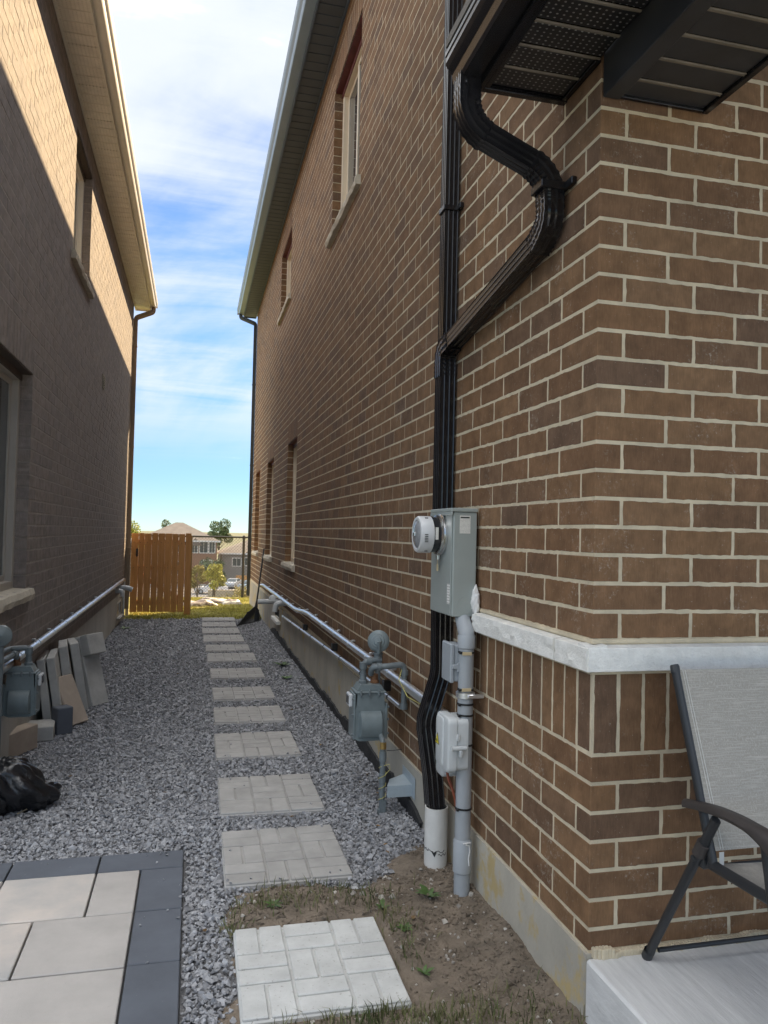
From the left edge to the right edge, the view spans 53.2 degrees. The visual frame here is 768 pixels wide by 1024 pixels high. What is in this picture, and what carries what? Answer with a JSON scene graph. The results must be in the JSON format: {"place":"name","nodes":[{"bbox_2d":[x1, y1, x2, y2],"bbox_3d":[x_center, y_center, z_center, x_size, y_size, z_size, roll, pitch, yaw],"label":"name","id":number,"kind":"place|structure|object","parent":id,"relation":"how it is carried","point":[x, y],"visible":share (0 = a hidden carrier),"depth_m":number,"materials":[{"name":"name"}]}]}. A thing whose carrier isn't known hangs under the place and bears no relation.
{"place":"outdoors","nodes":[
{"label":"outdoors","id":0,"kind":"place"},
{"bbox_2d":[0,850,183,1023],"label":"patio","id":1,"kind":"structure","parent":0,"point":[79,944],"depth_m":2.88,"materials":[{"name":"beige concrete"}]},
{"bbox_2d":[137,585,236,596],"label":"road","id":2,"kind":"structure","parent":0,"point":[193,594],"depth_m":104.61,"materials":[{"name":"grey asphalt"}]},
{"bbox_2d":[194,583,227,593],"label":"parked car","id":3,"kind":"object","parent":2,"relation":"on","point":[201,590],"visible":0.43,"depth_m":104.21,"materials":[{"name":"silver metal"}]},
{"bbox_2d":[225,578,240,588],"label":"parked car","id":4,"kind":"object","parent":2,"relation":"on","point":[238,580],"visible":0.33,"depth_m":115.82,"materials":[{"name":"silver metal"}]},
{"bbox_2d":[123,597,252,618],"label":"lawn","id":5,"kind":"structure","parent":0,"point":[169,613],"depth_m":14.35,"materials":[{"name":"green plant"}]},
{"bbox_2d":[183,533,192,614],"bbox_3d":[-3.592,1.156,14.062,0.122,1.530,0.140,2,-2,-14],"label":"gate post","id":6,"kind":"object","parent":5,"relation":"on","point":[188,573],"visible":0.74,"depth_m":14.00,"materials":[{"name":"brown wood"}]},
{"bbox_2d":[129,533,185,611],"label":"wooden gate","id":7,"kind":"structure","parent":6,"relation":"attached to","point":[145,567],"depth_m":13.88,"materials":[{"name":"brown wood"}]},
{"bbox_2d":[129,534,248,597],"bbox_3d":[-4.953,1.409,18.835,11.500,1.735,0.070,2,-2,-14],"label":"chain link fence","id":8,"kind":"object","parent":5,"relation":"on","point":[243,562],"visible":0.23,"depth_m":19.07,"materials":[{"name":"black metal"}]},
{"bbox_2d":[183,599,218,606],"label":"rock","id":9,"kind":"object","parent":5,"relation":"on","point":[201,602],"visible":0.5,"depth_m":15.94,"materials":[{"name":"beige stone"}]},
{"bbox_2d":[199,597,226,603],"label":"rock","id":10,"kind":"object","parent":5,"relation":"on","point":[217,600],"visible":0.32,"depth_m":16.89,"materials":[{"name":"beige stone"}]},
{"bbox_2d":[221,599,241,604],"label":"rock","id":11,"kind":"object","parent":5,"relation":"on","point":[230,601],"visible":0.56,"depth_m":16.57,"materials":[{"name":"beige stone"}]},
{"bbox_2d":[138,531,251,558],"bbox_3d":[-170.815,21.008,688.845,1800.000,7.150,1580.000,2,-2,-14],"label":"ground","id":12,"kind":"structure","parent":0,"point":[226,545],"depth_m":613.03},
{"bbox_2d":[0,0,157,757],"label":"brick house","id":13,"kind":"structure","parent":12,"relation":"on","point":[77,283],"depth_m":6.55,"materials":[{"name":"brown brick"}]},
{"bbox_2d":[0,344,34,612],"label":"window","id":14,"kind":"structure","parent":13,"relation":"in","point":[12,371],"depth_m":5.39,"materials":[{"name":"grey plastic"}]},
{"bbox_2d":[0,625,43,744],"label":"gas meter","id":15,"kind":"object","parent":13,"relation":"attached to","point":[20,692],"visible":1,"depth_m":4.86,"materials":[{"name":"paint"}]},
{"bbox_2d":[3,578,124,673],"bbox_3d":[-3.238,1.332,8.256,0.069,0.662,9.640,2,-2,-14],"label":"gas pipe","id":16,"kind":"object","parent":13,"relation":"attached to","point":[34,644],"visible":0.94,"depth_m":6.82,"materials":[{"name":"silver metal"}]},
{"bbox_2d":[71,130,94,298],"bbox_3d":[-3.052,-2.941,7.628,0.223,1.271,1.300,2,-2,-14],"label":"window","id":17,"kind":"structure","parent":13,"relation":"in","point":[82,170],"depth_m":8.01,"materials":[{"name":"beige glass"}]},
{"bbox_2d":[116,599,123,619],"bbox_3d":[-4.303,1.588,12.500,0.066,0.275,0.700,2,-2,-14],"label":"basement window","id":18,"kind":"structure","parent":13,"relation":"attached to","point":[119,616],"depth_m":12.43,"materials":[{"name":"glass"}]},
{"bbox_2d":[115,585,132,596],"bbox_3d":[-4.115,1.244,12.093,0.284,0.164,0.376,2,-2,-14],"label":"vent pipe","id":19,"kind":"object","parent":13,"relation":"attached to","point":[120,589],"visible":0.96,"depth_m":12.19,"materials":[{"name":"grey plastic"}]},
{"bbox_2d":[124,307,155,608],"bbox_3d":[-4.378,-1.022,13.771,0.107,5.490,0.453,0,-2,43],"label":"downspout","id":20,"kind":"object","parent":13,"relation":"attached to","point":[132,423],"visible":1,"depth_m":13.63,"materials":[{"name":"metal"}]},
{"bbox_2d":[129,521,140,596],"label":"tree","id":21,"kind":"object","parent":12,"relation":"on","point":[133,530],"visible":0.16,"depth_m":49.54,"materials":[{"name":"green plant"}]},
{"bbox_2d":[161,519,170,527],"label":"tree","id":22,"kind":"object","parent":12,"relation":"on","point":[165,524],"visible":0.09,"depth_m":168.78,"materials":[{"name":"green plant"}]},
{"bbox_2d":[137,522,220,583],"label":"house","id":23,"kind":"structure","parent":12,"relation":"on","point":[178,528],"depth_m":123.76,"materials":[{"name":"brick"}]},
{"bbox_2d":[199,542,208,552],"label":"window","id":24,"kind":"structure","parent":23,"relation":"in","point":[203,544],"depth_m":123.49,"materials":[{"name":"grey glass"}]},
{"bbox_2d":[208,542,215,553],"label":"window","id":25,"kind":"structure","parent":23,"relation":"in","point":[209,542],"depth_m":123.79,"materials":[{"name":"grey glass"}]},
{"bbox_2d":[191,565,205,596],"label":"shrub","id":26,"kind":"object","parent":12,"relation":"on","point":[194,582],"visible":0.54,"depth_m":58.01,"materials":[{"name":"green plant"}]},
{"bbox_2d":[198,557,226,596],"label":"tree","id":27,"kind":"object","parent":12,"relation":"on","point":[208,562],"visible":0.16,"depth_m":89.57,"materials":[{"name":"green plant"}]},
{"bbox_2d":[204,563,226,596],"bbox_3d":[-5.253,2.330,23.924,0.658,1.496,0.737,0,-2,39],"label":"shrub","id":28,"kind":"object","parent":12,"relation":"on","point":[214,572],"visible":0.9,"depth_m":23.80,"materials":[{"name":"green plant"}]},
{"bbox_2d":[207,518,232,563],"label":"tree","id":29,"kind":"object","parent":12,"relation":"on","point":[224,530],"visible":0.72,"depth_m":163.94,"materials":[{"name":"green plant"}]},
{"bbox_2d":[208,590,244,596],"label":"retaining wall","id":30,"kind":"structure","parent":12,"relation":"on","point":[218,593],"depth_m":100.62,"materials":[{"name":"beige stone"}]},
{"bbox_2d":[217,540,250,579],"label":"house","id":31,"kind":"structure","parent":12,"relation":"on","point":[234,570],"depth_m":127.63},
{"bbox_2d":[232,558,241,566],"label":"window","id":32,"kind":"structure","parent":31,"relation":"in","point":[232,558],"depth_m":127.62,"materials":[{"name":"grey glass"}]},
{"bbox_2d":[220,585,248,596],"bbox_3d":[-6.269,3.717,33.416,1.191,1.102,1.615,0,-2,40],"label":"shrub","id":33,"kind":"object","parent":12,"relation":"on","point":[236,592],"visible":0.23,"depth_m":33.17,"materials":[{"name":"green plant"}]},
{"bbox_2d":[236,575,246,580],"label":"garden fence","id":34,"kind":"object","parent":12,"relation":"on","point":[240,576],"visible":0.08,"depth_m":124.09,"materials":[{"name":"brown wood"}]},
{"bbox_2d":[586,929,767,1023],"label":"porch slab","id":35,"kind":"structure","parent":12,"relation":"on","point":[724,984],"depth_m":2.29,"materials":[{"name":"concrete"}]},
{"bbox_2d":[641,664,767,960],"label":"patio chair","id":36,"kind":"object","parent":35,"relation":"on","point":[723,713],"visible":1,"depth_m":2.25,"materials":[{"name":"fabric"}]},
{"bbox_2d":[110,0,296,532],"label":"sky","id":37,"kind":"structure","parent":0,"point":[202,79],"materials":[{"name":"blue"}]},
{"bbox_2d":[0,617,423,1023],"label":"gravel","id":38,"kind":"structure","parent":0,"point":[160,641],"depth_m":4.86,"materials":[{"name":"grey gravel"}]},
{"bbox_2d":[0,756,61,816],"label":"rubbish bag","id":39,"kind":"object","parent":38,"relation":"on","point":[24,784],"visible":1,"depth_m":4.14,"materials":[{"name":"black plastic"}]},
{"bbox_2d":[28,719,54,741],"bbox_3d":[-2.559,1.617,5.677,0.220,0.105,0.240,2,-2,-20],"label":"paving block","id":40,"kind":"object","parent":38,"relation":"on","point":[46,729],"depth_m":5.59,"materials":[{"name":"grey concrete"}]},
{"bbox_2d":[46,648,61,705],"bbox_3d":[-2.624,1.411,6.155,0.060,0.560,0.500,-8,2,-20],"label":"paving slab","id":41,"kind":"object","parent":38,"relation":"on","point":[53,666],"depth_m":5.92,"materials":[{"name":"grey concrete"}]},
{"bbox_2d":[51,704,72,734],"bbox_3d":[-2.443,1.577,5.820,0.110,0.200,0.120,0,-2,42],"label":"paving block","id":42,"kind":"object","parent":38,"relation":"on","point":[62,716],"depth_m":5.78,"materials":[{"name":"grey concrete"}]},
{"bbox_2d":[58,639,70,675],"bbox_3d":[-2.689,1.404,6.508,0.070,0.590,0.420,-7,2,-23],"label":"paving slab","id":43,"kind":"object","parent":38,"relation":"on","point":[64,657],"depth_m":6.31,"materials":[{"name":"grey concrete"}]},
{"bbox_2d":[67,638,88,710],"bbox_3d":[-2.669,1.410,6.673,0.070,0.590,0.360,-9,3,-26],"label":"paving slab","id":44,"kind":"object","parent":38,"relation":"on","point":[75,659],"depth_m":6.52,"materials":[{"name":"grey concrete"}]},
{"bbox_2d":[69,636,414,931],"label":"fallen leaves","id":45,"kind":"object","parent":38,"relation":"on","point":[205,929],"visible":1,"depth_m":4.16,"materials":[{"name":"brown plant"}]},
{"bbox_2d":[237,549,264,625],"bbox_3d":[-2.229,1.253,12.988,0.067,1.251,1.030,1,-2,14],"label":"rake","id":46,"kind":"object","parent":38,"relation":"on","point":[253,612],"visible":1,"depth_m":13.09,"materials":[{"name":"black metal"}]},
{"bbox_2d":[274,662,290,665],"bbox_3d":[-1.174,1.773,8.937,0.207,0.045,0.247,2,-2,-34],"label":"weed","id":47,"kind":"object","parent":38,"relation":"on","point":[283,663],"visible":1,"depth_m":8.96,"materials":[{"name":"green plant"}]},
{"bbox_2d":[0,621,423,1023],"bbox_3d":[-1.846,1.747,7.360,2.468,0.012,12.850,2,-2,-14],"label":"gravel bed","id":48,"kind":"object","parent":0,"point":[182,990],"visible":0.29,"depth_m":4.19,"materials":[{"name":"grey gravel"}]},
{"bbox_2d":[8,723,37,755],"bbox_3d":[-2.530,1.573,5.231,0.100,0.170,0.400,1,-2,10],"label":"paving block","id":49,"kind":"object","parent":48,"relation":"on","point":[22,738],"depth_m":5.27,"materials":[{"name":"beige concrete"}]},
{"bbox_2d":[36,650,52,718],"bbox_3d":[-2.691,1.412,6.119,0.060,0.550,0.500,-7,1,-20],"label":"paving slab","id":50,"kind":"object","parent":48,"relation":"on","point":[45,694],"depth_m":5.89,"materials":[{"name":"grey concrete"}]},
{"bbox_2d":[59,674,87,725],"bbox_3d":[-2.504,1.499,6.091,0.070,0.400,0.200,-27,-10,15],"label":"paving slab","id":51,"kind":"object","parent":48,"relation":"on","point":[69,694],"depth_m":6.09,"materials":[{"name":"beige concrete"}]},
{"bbox_2d":[74,632,108,706],"bbox_3d":[-2.597,1.391,6.799,0.247,0.636,0.200,1,-2,22],"label":"coping stone","id":52,"kind":"object","parent":48,"relation":"on","point":[91,646],"visible":0.92,"depth_m":6.74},
{"bbox_2d":[202,617,235,621],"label":"stepping stone","id":53,"kind":"object","parent":48,"relation":"on","point":[216,619],"visible":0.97,"depth_m":13.30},
{"bbox_2d":[202,622,236,627],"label":"stepping stone","id":54,"kind":"object","parent":48,"relation":"on","point":[221,624],"visible":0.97,"depth_m":12.55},
{"bbox_2d":[202,628,240,634],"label":"stepping stone","id":55,"kind":"object","parent":48,"relation":"on","point":[219,630],"visible":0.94,"depth_m":11.78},
{"bbox_2d":[203,635,243,643],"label":"stepping stone","id":56,"kind":"object","parent":48,"relation":"on","point":[221,638],"visible":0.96,"depth_m":10.93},
{"bbox_2d":[205,644,249,653],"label":"stepping stone","id":57,"kind":"object","parent":48,"relation":"on","point":[227,647],"visible":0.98,"depth_m":10.07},
{"bbox_2d":[207,653,256,663],"bbox_3d":[-1.870,1.797,9.393,0.582,0.051,0.592,2,-2,-14],"label":"stepping stone","id":58,"kind":"object","parent":48,"relation":"on","point":[214,658],"visible":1,"depth_m":9.31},
{"bbox_2d":[210,668,264,680],"bbox_3d":[-1.602,1.773,8.342,0.568,0.051,0.582,2,-2,-14],"label":"stepping stone","id":59,"kind":"object","parent":48,"relation":"on","point":[236,673],"visible":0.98,"depth_m":8.28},
{"bbox_2d":[212,686,275,702],"bbox_3d":[-1.348,1.750,7.326,0.571,0.051,0.545,2,-2,-14],"label":"stepping stone","id":60,"kind":"object","parent":48,"relation":"on","point":[239,694],"visible":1,"depth_m":7.26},
{"bbox_2d":[213,705,285,725],"bbox_3d":[-1.147,1.730,6.490,0.584,0.052,0.549,2,-2,-14],"label":"stepping stone","id":61,"kind":"object","parent":48,"relation":"on","point":[243,715],"visible":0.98,"depth_m":6.43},
{"bbox_2d":[214,731,301,761],"bbox_3d":[-0.933,1.709,5.583,0.586,0.052,0.641,2,-2,-14],"label":"stepping stone","id":62,"kind":"object","parent":48,"relation":"on","point":[255,745],"visible":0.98,"depth_m":5.53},
{"bbox_2d":[217,773,324,819],"bbox_3d":[-0.686,1.685,4.547,0.586,0.052,0.635,2,-2,-14],"label":"stepping stone","id":63,"kind":"object","parent":48,"relation":"on","point":[286,794],"visible":1,"depth_m":4.48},
{"bbox_2d":[221,824,352,891],"bbox_3d":[-0.489,1.665,3.708,0.576,0.052,0.613,2,-2,-14],"label":"stepping stone","id":64,"kind":"object","parent":48,"relation":"on","point":[260,855],"visible":0.98,"depth_m":3.64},
{"bbox_2d":[217,844,586,1023],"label":"bare soil","id":65,"kind":"structure","parent":0,"point":[403,864],"depth_m":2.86,"materials":[{"name":"brown soil"}]},
{"bbox_2d":[264,899,282,906],"bbox_3d":[-0.455,1.609,3.147,0.084,0.012,0.075,2,-2,-14],"label":"weed","id":66,"kind":"object","parent":65,"relation":"on","point":[269,902],"visible":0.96,"depth_m":3.15,"materials":[{"name":"green plant"}]},
{"bbox_2d":[233,917,411,1023],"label":"stepping stone","id":67,"kind":"object","parent":65,"relation":"on","point":[310,969],"visible":0.96,"depth_m":2.69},
{"bbox_2d":[376,898,389,908],"bbox_3d":[-0.003,1.627,3.169,0.059,0.019,0.093,2,-2,-14],"label":"weed","id":68,"kind":"object","parent":65,"relation":"on","point":[382,903],"visible":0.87,"depth_m":3.18,"materials":[{"name":"green plant"}]},
{"bbox_2d":[235,851,559,1023],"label":"pebbles","id":69,"kind":"object","parent":65,"relation":"on","point":[444,921],"visible":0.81,"depth_m":3.06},
{"bbox_2d":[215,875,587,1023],"bbox_3d":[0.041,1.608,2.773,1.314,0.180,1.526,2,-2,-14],"label":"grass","id":70,"kind":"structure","parent":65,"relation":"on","point":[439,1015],"depth_m":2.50,"materials":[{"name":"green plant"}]},
{"bbox_2d":[396,922,412,931],"bbox_3d":[0.081,1.622,2.987,0.073,0.014,0.073,2,-2,-14],"label":"weed","id":71,"kind":"object","parent":65,"relation":"on","point":[404,930],"visible":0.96,"depth_m":3.00,"materials":[{"name":"green plant"}]},
{"bbox_2d":[416,965,434,975],"bbox_3d":[0.139,1.616,2.695,0.065,0.020,0.066,1,-2,18],"label":"weed","id":72,"kind":"object","parent":65,"relation":"on","point":[424,971],"visible":1,"depth_m":2.71,"materials":[{"name":"green plant"}]},
{"bbox_2d":[415,884,440,897],"bbox_3d":[0.191,1.619,3.250,0.114,0.034,0.099,1,-2,20],"label":"weed","id":73,"kind":"object","parent":65,"relation":"on","point":[424,890],"visible":1,"depth_m":3.26,"materials":[{"name":"green plant"}]},
{"bbox_2d":[237,0,767,1016],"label":"brick house","id":74,"kind":"structure","parent":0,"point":[611,436],"depth_m":2.68,"materials":[{"name":"brown brick"}]},
{"bbox_2d":[239,313,256,595],"bbox_3d":[-3.112,-1.323,17.095,0.518,6.340,0.109,1,-2,25],"label":"downspout","id":75,"kind":"object","parent":74,"relation":"attached to","point":[247,320],"visible":1,"depth_m":16.99,"materials":[{"name":"metal"}]},
{"bbox_2d":[251,471,259,556],"bbox_3d":[-2.538,0.030,15.678,0.223,1.723,1.250,2,-2,-14],"label":"window","id":76,"kind":"structure","parent":74,"relation":"in","point":[255,553],"depth_m":15.71,"materials":[{"name":"beige plastic"}]},
{"bbox_2d":[263,458,273,561],"bbox_3d":[-1.904,-0.028,13.116,0.224,1.724,1.330,2,-2,-14],"label":"window","id":77,"kind":"structure","parent":74,"relation":"in","point":[268,558],"depth_m":13.61,"materials":[{"name":"beige plastic"}]},
{"bbox_2d":[257,595,285,611],"bbox_3d":[-1.546,1.251,10.589,0.351,0.205,0.621,2,-2,-14],"label":"vent pipe","id":78,"kind":"object","parent":74,"relation":"attached to","point":[274,601],"visible":0.94,"depth_m":10.63,"materials":[{"name":"grey plastic"}]},
{"bbox_2d":[271,608,280,624],"bbox_3d":[-1.592,1.504,11.267,0.061,0.215,0.800,2,-2,-14],"label":"basement window","id":79,"kind":"structure","parent":74,"relation":"attached to","point":[276,619],"depth_m":11.09,"materials":[{"name":"stone"}]},
{"bbox_2d":[277,230,291,325],"bbox_3d":[-1.425,-3.548,11.610,0.223,1.089,1.500,2,-2,-14],"label":"window","id":80,"kind":"structure","parent":74,"relation":"in","point":[287,254],"depth_m":11.99,"materials":[{"name":"beige plastic"}]},
{"bbox_2d":[280,437,296,571],"bbox_3d":[-1.184,-0.095,10.210,0.224,1.724,1.220,2,-2,-14],"label":"window","id":81,"kind":"structure","parent":74,"relation":"in","point":[291,567],"depth_m":10.66,"materials":[{"name":"beige plastic"}]},
{"bbox_2d":[282,615,399,708],"bbox_3d":[-0.622,1.242,7.407,0.062,0.228,6.070,2,-2,-14],"label":"gas pipe","id":82,"kind":"object","parent":74,"relation":"attached to","point":[386,685],"visible":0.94,"depth_m":6.22,"materials":[{"name":"grey metal"}]},
{"bbox_2d":[325,11,362,248],"bbox_3d":[-0.294,-3.426,7.013,0.223,1.543,1.480,2,-2,-14],"label":"window","id":83,"kind":"structure","parent":74,"relation":"in","point":[349,86],"depth_m":7.32,"materials":[{"name":"beige plastic"}]},
{"bbox_2d":[260,584,448,711],"bbox_3d":[-0.938,1.131,8.593,0.108,0.161,10.178,2,-2,-14],"label":"gas pipe","id":84,"kind":"object","parent":74,"relation":"attached to","point":[413,691],"visible":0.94,"depth_m":5.75,"materials":[{"name":"silver metal"}]},
{"bbox_2d":[346,630,414,814],"bbox_3d":[-0.001,1.208,4.410,0.455,1.039,0.240,1,-2,20],"label":"gas meter","id":85,"kind":"object","parent":74,"relation":"attached to","point":[367,704],"visible":0.98,"depth_m":4.39,"materials":[{"name":"paint"}]},
{"bbox_2d":[398,669,419,703],"bbox_3d":[0.159,0.961,4.140,0.035,0.119,0.602,2,-2,-14],"label":"wire","id":86,"kind":"object","parent":85,"relation":"attached to","point":[404,690],"visible":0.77,"depth_m":4.29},
{"bbox_2d":[424,804,447,868],"bbox_3d":[0.244,1.556,3.625,0.111,0.328,0.111,2,-2,-14],"label":"drain pipe","id":87,"kind":"object","parent":74,"relation":"attached to","point":[435,839],"visible":0.9,"depth_m":3.58,"materials":[{"name":"white plastic"}]},
{"bbox_2d":[416,0,463,809],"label":"downspout","id":88,"kind":"object","parent":74,"relation":"attached to","point":[437,683],"visible":0.73,"depth_m":3.76,"materials":[{"name":"black metal"}]},
{"bbox_2d":[412,508,477,616],"bbox_3d":[0.253,0.225,3.524,0.254,0.480,0.316,2,-2,-14],"label":"electric meter","id":89,"kind":"object","parent":74,"relation":"attached to","point":[447,537],"visible":1,"depth_m":3.41,"materials":[{"name":"grey metal"}]},
{"bbox_2d":[436,761,455,776],"bbox_3d":[0.297,1.109,3.460,0.100,0.145,0.098,2,-2,-14],"label":"utility box","id":90,"kind":"object","parent":74,"relation":"attached to","point":[441,771],"visible":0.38,"depth_m":3.41,"materials":[{"name":"grey plastic"}]},
{"bbox_2d":[453,614,483,896],"bbox_3d":[0.352,1.079,3.357,0.109,1.273,0.168,2,-2,-14],"label":"conduit","id":91,"kind":"object","parent":74,"relation":"attached to","point":[466,695],"visible":0.93,"depth_m":3.30,"materials":[{"name":"grey plastic"}]},
{"bbox_2d":[442,640,458,682],"bbox_3d":[0.306,0.659,3.382,0.066,0.170,0.133,2,-2,-14],"label":"utility box","id":92,"kind":"object","parent":91,"relation":"attached to","point":[450,662],"visible":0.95,"depth_m":3.34,"materials":[{"name":"grey plastic"}]},
{"bbox_2d":[442,640,454,682],"bbox_3d":[0.282,0.659,3.383,0.020,0.170,0.120,2,-2,-14],"label":"door","id":93,"kind":"structure","parent":92,"relation":"in","point":[448,648],"depth_m":3.35,"materials":[{"name":"grey plastic"}]},
{"bbox_2d":[435,711,468,772],"bbox_3d":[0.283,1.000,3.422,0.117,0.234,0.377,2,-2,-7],"label":"utility box","id":94,"kind":"object","parent":91,"relation":"attached to","point":[452,731],"visible":0.99,"depth_m":3.27,"materials":[{"name":"grey plastic"}]},
{"bbox_2d":[446,772,455,805],"bbox_3d":[0.292,1.228,3.337,0.066,0.252,0.030,0,-2,35],"label":"cable","id":95,"kind":"object","parent":94,"relation":"hanging from","point":[450,785],"visible":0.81,"depth_m":3.33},
{"bbox_2d":[470,585,479,612],"bbox_3d":[0.403,0.393,3.388,0.042,0.146,0.048,2,-2,-14],"label":"caulk blob","id":96,"kind":"object","parent":74,"relation":"attached to","point":[475,602],"visible":0.97,"depth_m":3.38,"materials":[{"name":"white plastic"}]},
{"bbox_2d":[434,72,576,378],"bbox_3d":[0.307,-1.097,3.196,0.410,0.831,1.286,2,-2,-14],"label":"downspout","id":97,"kind":"object","parent":74,"relation":"attached to","point":[482,132],"visible":0.98,"depth_m":2.67,"materials":[{"name":"black metal"}]}
]}

